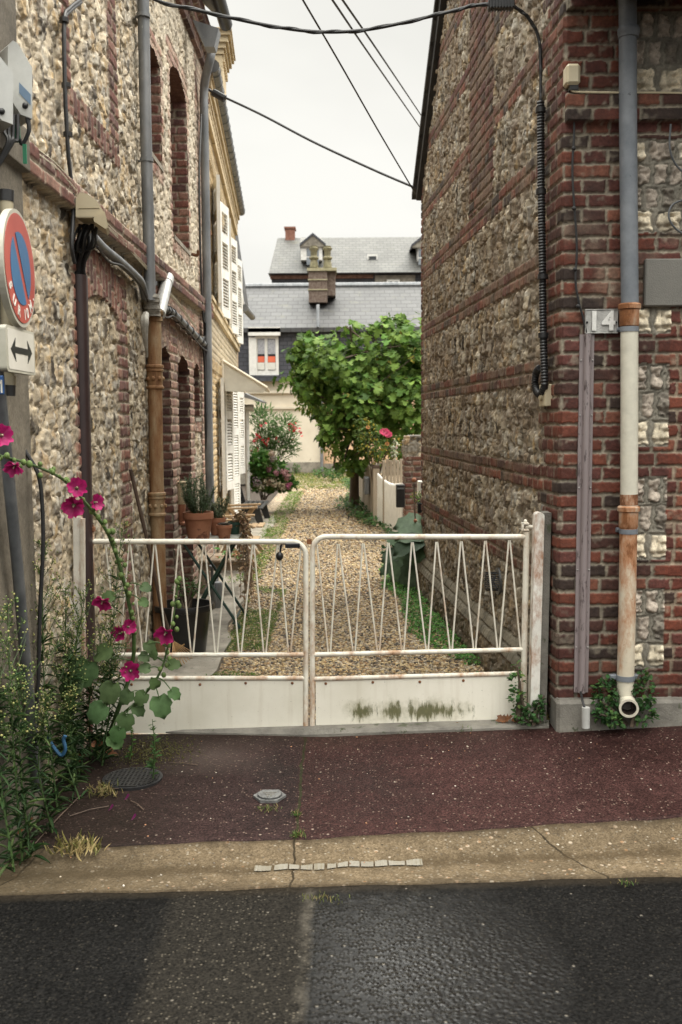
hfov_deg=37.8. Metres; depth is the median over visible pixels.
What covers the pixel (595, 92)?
white cable
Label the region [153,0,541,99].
overhead cable
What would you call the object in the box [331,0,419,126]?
thin wire
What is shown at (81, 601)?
weed
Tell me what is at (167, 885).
grit
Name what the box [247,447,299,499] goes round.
hydrangea
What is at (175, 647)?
leaf rake
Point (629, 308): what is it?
downpipe
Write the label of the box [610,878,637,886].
grass tuft
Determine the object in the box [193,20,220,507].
downpipe
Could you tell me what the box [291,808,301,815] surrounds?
grass tuft
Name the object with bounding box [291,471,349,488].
grass
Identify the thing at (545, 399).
bell box
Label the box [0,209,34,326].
no parking sign
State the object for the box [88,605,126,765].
weed
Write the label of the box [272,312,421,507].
fig tree
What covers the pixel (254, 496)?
ground
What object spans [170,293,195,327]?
cream cable
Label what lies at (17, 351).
arrow plate
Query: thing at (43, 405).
flint house
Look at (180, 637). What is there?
black planter
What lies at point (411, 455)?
brick pillar
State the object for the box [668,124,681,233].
flexible conduit
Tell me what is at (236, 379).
awning
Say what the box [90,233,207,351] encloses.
conduit
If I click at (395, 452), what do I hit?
white flower spike
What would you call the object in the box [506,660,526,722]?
nettle
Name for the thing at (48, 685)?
weed
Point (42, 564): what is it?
loose cable
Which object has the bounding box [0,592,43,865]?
weed
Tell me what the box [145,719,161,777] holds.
weed
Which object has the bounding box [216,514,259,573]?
deck chair
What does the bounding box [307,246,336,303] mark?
roof chimney
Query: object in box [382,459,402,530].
picket fence
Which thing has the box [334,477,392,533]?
undergrowth
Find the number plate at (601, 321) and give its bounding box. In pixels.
[584,309,617,333]
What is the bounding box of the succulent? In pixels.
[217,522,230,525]
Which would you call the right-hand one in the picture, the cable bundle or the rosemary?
the rosemary
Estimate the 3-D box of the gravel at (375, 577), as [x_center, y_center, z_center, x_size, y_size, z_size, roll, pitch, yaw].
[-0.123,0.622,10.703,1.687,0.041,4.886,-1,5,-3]
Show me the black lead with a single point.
(582, 700)
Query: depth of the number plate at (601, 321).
4.77 m
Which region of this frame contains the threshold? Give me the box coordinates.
[166,719,548,736]
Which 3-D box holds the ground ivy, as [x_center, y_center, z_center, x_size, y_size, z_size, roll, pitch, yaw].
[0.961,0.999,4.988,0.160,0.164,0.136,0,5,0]
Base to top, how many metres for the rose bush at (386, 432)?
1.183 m
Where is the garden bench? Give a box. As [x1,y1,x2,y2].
[240,484,269,526]
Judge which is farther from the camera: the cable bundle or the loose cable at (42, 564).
the cable bundle
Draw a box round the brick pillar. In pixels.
[401,435,421,516]
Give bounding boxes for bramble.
[378,541,393,565]
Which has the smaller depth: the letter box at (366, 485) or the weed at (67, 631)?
the weed at (67, 631)
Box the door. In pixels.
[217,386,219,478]
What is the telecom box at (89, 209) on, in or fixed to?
attached to the flint house at (43, 405)
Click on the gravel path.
(274, 503)
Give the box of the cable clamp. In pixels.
[487,0,514,11]
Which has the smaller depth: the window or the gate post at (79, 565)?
the gate post at (79, 565)
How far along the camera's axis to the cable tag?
3.68 m
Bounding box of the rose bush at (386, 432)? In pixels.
[351,414,401,487]
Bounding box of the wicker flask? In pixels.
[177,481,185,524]
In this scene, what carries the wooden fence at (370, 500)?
on the gravel path
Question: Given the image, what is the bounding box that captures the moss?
[106,733,212,771]
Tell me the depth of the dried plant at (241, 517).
7.96 m
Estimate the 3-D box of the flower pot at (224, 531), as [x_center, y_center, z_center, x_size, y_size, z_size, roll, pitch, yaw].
[-0.900,0.151,7.666,0.124,0.105,0.124,0,5,0]
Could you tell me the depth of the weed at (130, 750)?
4.72 m
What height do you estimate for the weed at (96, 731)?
0.580 m
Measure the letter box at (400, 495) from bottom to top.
0.282 m
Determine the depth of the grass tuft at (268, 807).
4.18 m
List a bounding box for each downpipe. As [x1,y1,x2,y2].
[135,0,166,652]
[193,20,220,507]
[609,0,640,717]
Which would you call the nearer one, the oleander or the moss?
the moss
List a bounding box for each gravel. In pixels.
[218,611,484,718]
[241,541,429,613]
[278,486,385,542]
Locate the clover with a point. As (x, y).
(412, 590)
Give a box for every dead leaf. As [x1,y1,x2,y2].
[91,740,102,746]
[106,748,117,755]
[496,713,512,722]
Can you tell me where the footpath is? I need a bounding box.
[139,516,275,675]
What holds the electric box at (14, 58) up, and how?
attached to the flint house at (43, 405)
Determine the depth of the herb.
7.88 m
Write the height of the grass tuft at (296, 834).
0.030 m
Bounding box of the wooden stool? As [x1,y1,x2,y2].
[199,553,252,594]
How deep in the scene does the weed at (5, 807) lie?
3.63 m
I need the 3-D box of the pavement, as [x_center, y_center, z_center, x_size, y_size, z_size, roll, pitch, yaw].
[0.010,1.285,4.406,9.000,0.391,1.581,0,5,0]
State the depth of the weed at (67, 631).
4.48 m
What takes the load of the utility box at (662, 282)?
attached to the corner house at (499, 447)
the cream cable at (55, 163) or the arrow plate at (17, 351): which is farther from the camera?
the cream cable at (55, 163)
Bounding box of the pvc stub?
[582,706,589,728]
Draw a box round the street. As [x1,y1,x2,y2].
[0,877,681,1023]
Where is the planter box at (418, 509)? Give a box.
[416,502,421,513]
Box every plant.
[213,547,253,558]
[230,510,256,611]
[311,467,342,480]
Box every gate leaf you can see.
[91,524,311,733]
[310,519,532,725]
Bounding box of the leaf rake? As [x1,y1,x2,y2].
[129,469,191,664]
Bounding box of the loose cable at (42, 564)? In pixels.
[26,450,44,726]
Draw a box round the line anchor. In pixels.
[208,88,226,101]
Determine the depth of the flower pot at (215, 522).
7.85 m
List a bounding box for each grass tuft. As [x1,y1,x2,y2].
[43,828,109,860]
[85,778,122,797]
[256,803,281,813]
[289,829,305,837]
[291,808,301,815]
[302,892,349,904]
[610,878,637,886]
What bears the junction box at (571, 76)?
attached to the corner house at (499, 447)
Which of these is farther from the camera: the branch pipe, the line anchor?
the line anchor
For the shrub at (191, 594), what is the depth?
6.81 m
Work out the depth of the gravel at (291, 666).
6.97 m
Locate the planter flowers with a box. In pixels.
[410,491,421,502]
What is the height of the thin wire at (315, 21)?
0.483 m
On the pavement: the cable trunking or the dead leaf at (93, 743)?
the dead leaf at (93, 743)
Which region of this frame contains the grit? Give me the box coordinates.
[45,730,674,889]
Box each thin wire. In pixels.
[302,0,415,193]
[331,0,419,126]
[341,0,420,114]
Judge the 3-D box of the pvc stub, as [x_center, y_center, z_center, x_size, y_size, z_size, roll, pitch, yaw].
[1.192,1.001,4.843,0.042,0.102,0.040,0,5,0]
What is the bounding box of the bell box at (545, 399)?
[538,384,552,406]
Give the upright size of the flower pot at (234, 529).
0.100 m
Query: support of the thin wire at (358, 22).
attached to the corner house at (499, 447)
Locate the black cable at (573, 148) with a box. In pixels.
[571,92,586,333]
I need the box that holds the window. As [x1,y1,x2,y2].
[255,336,278,374]
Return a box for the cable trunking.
[74,274,95,661]
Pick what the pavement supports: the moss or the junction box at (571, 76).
the moss
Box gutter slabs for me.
[0,817,681,894]
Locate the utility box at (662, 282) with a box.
[642,258,681,306]
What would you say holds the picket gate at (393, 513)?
attached to the brick pillar
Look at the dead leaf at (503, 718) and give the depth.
5.07 m
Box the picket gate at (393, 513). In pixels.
[377,473,403,531]
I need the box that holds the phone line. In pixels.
[208,89,416,188]
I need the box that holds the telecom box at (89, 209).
[76,192,109,235]
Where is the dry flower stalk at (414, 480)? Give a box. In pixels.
[412,478,416,522]
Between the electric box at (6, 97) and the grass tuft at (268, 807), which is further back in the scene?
the grass tuft at (268, 807)
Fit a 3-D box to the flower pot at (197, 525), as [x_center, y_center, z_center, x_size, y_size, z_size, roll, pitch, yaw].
[-1.098,0.103,7.661,0.236,0.205,0.236,0,5,0]
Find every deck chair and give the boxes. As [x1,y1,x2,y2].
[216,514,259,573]
[225,503,264,556]
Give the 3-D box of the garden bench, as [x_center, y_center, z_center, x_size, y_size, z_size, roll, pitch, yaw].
[-1.421,-0.146,15.451,0.560,0.644,1.400,0,5,0]
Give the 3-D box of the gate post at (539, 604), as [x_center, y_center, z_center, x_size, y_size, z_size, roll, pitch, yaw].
[1.006,0.532,5.064,0.099,1.076,0.125,0,5,0]
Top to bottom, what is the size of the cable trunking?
2.020 m
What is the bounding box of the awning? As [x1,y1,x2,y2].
[221,360,269,392]
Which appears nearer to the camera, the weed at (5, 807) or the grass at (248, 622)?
the weed at (5, 807)
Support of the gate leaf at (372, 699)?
attached to the gate post at (539, 604)
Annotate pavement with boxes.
[17,720,681,848]
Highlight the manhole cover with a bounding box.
[102,767,162,790]
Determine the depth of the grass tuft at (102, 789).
4.34 m
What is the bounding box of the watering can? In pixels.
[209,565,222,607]
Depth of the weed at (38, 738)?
3.94 m
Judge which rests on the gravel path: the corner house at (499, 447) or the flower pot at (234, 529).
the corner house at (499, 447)
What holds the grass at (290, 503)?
on the gravel path
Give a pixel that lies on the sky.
(294, 79)
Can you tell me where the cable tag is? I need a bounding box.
[22,144,26,163]
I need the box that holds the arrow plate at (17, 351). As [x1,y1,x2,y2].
[0,324,34,374]
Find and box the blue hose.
[47,735,66,756]
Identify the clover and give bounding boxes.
[377,563,482,671]
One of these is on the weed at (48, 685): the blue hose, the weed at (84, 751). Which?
the blue hose
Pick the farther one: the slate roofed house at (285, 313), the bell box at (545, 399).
the slate roofed house at (285, 313)
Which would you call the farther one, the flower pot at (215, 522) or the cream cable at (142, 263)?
the flower pot at (215, 522)
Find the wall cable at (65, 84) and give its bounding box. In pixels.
[59,0,82,263]
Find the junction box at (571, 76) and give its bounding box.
[563,64,579,91]
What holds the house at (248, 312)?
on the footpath
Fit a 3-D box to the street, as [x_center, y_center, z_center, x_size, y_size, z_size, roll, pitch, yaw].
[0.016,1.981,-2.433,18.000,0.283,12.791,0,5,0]
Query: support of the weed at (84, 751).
on the pavement
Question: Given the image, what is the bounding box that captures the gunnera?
[380,512,425,589]
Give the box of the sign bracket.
[0,188,15,395]
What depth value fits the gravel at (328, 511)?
16.05 m
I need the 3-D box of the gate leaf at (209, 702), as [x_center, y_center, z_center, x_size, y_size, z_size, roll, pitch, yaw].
[-0.729,0.609,5.073,1.167,1.119,0.043,0,5,0]
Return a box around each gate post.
[73,517,85,752]
[528,511,550,720]
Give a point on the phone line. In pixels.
(314, 142)
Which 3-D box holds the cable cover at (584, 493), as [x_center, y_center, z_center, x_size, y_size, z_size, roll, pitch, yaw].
[1.190,0.022,4.860,0.074,1.758,0.038,0,5,0]
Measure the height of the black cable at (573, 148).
1.156 m
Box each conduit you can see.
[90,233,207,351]
[531,100,548,397]
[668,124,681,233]
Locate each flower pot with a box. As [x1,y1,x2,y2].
[183,511,213,538]
[211,517,225,535]
[216,524,231,538]
[228,521,240,533]
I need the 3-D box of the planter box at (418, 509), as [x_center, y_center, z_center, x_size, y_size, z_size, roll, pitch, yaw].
[0.813,-0.043,9.818,0.128,0.106,0.160,0,5,0]
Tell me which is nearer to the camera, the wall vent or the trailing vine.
the wall vent
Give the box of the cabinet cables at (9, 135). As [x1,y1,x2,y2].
[0,114,30,166]
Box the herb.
[203,494,231,517]
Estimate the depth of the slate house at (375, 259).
45.01 m
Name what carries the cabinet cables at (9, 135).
hanging from the electric box at (14, 58)
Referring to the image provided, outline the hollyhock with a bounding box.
[0,423,181,752]
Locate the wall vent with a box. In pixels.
[484,568,502,594]
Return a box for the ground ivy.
[518,694,547,726]
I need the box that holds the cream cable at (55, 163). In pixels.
[39,150,77,195]
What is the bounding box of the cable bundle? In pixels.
[74,224,97,274]
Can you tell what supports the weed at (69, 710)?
on the pavement
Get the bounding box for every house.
[0,0,231,862]
[187,5,244,577]
[211,191,266,500]
[238,282,421,483]
[268,226,421,282]
[412,0,681,732]
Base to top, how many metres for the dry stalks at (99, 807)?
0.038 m
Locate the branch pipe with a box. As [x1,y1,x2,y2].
[158,272,173,318]
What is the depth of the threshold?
5.06 m
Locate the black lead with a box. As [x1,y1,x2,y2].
[579,691,584,706]
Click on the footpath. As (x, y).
(201, 666)
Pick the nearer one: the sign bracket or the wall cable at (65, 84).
the sign bracket
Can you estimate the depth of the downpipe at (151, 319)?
6.58 m
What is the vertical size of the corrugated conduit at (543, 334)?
1.474 m
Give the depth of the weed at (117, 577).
4.85 m
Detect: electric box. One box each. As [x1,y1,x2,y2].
[0,41,31,126]
[0,57,12,132]
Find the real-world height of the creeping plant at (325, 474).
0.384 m
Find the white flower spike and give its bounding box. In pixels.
[389,441,399,463]
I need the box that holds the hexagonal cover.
[253,789,285,802]
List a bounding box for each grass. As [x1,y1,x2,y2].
[206,586,286,675]
[227,490,303,582]
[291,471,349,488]
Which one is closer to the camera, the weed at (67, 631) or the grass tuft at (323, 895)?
the grass tuft at (323, 895)
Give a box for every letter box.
[364,476,368,494]
[396,484,404,507]
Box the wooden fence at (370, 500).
[359,465,379,524]
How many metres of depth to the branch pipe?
6.93 m
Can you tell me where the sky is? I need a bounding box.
[205,0,433,282]
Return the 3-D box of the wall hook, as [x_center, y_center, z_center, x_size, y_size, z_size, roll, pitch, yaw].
[-1.253,-2.224,8.561,0.077,0.056,0.027,0,5,0]
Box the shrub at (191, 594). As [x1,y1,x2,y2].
[168,576,205,607]
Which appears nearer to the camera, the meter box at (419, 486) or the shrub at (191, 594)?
the shrub at (191, 594)
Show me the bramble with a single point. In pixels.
(383, 547)
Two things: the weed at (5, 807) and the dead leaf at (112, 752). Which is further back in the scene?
the dead leaf at (112, 752)
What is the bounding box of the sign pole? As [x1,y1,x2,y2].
[0,371,41,792]
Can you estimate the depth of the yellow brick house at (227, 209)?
11.98 m
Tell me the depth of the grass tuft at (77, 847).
3.79 m
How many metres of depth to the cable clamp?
4.93 m
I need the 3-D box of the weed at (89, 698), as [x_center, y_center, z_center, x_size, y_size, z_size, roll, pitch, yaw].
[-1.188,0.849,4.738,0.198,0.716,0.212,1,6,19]
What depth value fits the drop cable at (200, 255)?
9.03 m
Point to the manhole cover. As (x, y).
(131, 779)
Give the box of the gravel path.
[218,473,477,707]
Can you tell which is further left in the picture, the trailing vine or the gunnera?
the trailing vine
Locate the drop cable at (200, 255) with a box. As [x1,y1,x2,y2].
[198,114,207,446]
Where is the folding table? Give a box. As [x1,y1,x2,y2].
[182,532,246,627]
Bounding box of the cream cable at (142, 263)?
[108,224,146,270]
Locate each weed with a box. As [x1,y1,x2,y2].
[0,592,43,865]
[0,596,26,875]
[0,661,50,863]
[20,688,69,833]
[30,538,79,808]
[48,579,104,789]
[50,572,92,782]
[50,682,88,801]
[51,614,95,778]
[72,622,110,759]
[73,642,128,758]
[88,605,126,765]
[97,516,138,739]
[124,727,135,758]
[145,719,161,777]
[292,463,301,473]
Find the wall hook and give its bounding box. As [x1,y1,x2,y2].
[191,250,199,256]
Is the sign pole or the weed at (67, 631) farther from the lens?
the weed at (67, 631)
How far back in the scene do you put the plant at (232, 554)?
9.15 m
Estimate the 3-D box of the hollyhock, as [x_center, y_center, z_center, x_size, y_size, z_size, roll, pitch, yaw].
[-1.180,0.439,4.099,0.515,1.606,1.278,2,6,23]
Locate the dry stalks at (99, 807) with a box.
[35,762,196,843]
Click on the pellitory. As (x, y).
(616, 717)
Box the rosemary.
[176,472,215,512]
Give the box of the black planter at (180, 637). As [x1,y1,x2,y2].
[154,598,213,652]
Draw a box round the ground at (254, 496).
[241,484,277,512]
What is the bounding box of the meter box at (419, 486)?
[417,481,421,493]
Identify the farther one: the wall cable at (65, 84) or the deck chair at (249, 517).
the deck chair at (249, 517)
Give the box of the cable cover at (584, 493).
[574,334,593,693]
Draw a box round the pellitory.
[589,667,659,729]
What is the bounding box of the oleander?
[249,400,302,467]
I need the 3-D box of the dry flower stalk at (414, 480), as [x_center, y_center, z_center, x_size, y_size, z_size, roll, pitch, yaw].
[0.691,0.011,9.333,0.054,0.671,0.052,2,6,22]
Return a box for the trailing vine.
[289,363,346,474]
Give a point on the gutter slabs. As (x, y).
(619, 849)
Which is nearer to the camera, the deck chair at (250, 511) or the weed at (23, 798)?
the weed at (23, 798)
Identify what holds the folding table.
on the footpath
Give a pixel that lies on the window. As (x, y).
(267, 348)
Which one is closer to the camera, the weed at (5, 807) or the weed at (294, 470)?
the weed at (5, 807)
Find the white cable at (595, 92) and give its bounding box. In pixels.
[570,90,681,93]

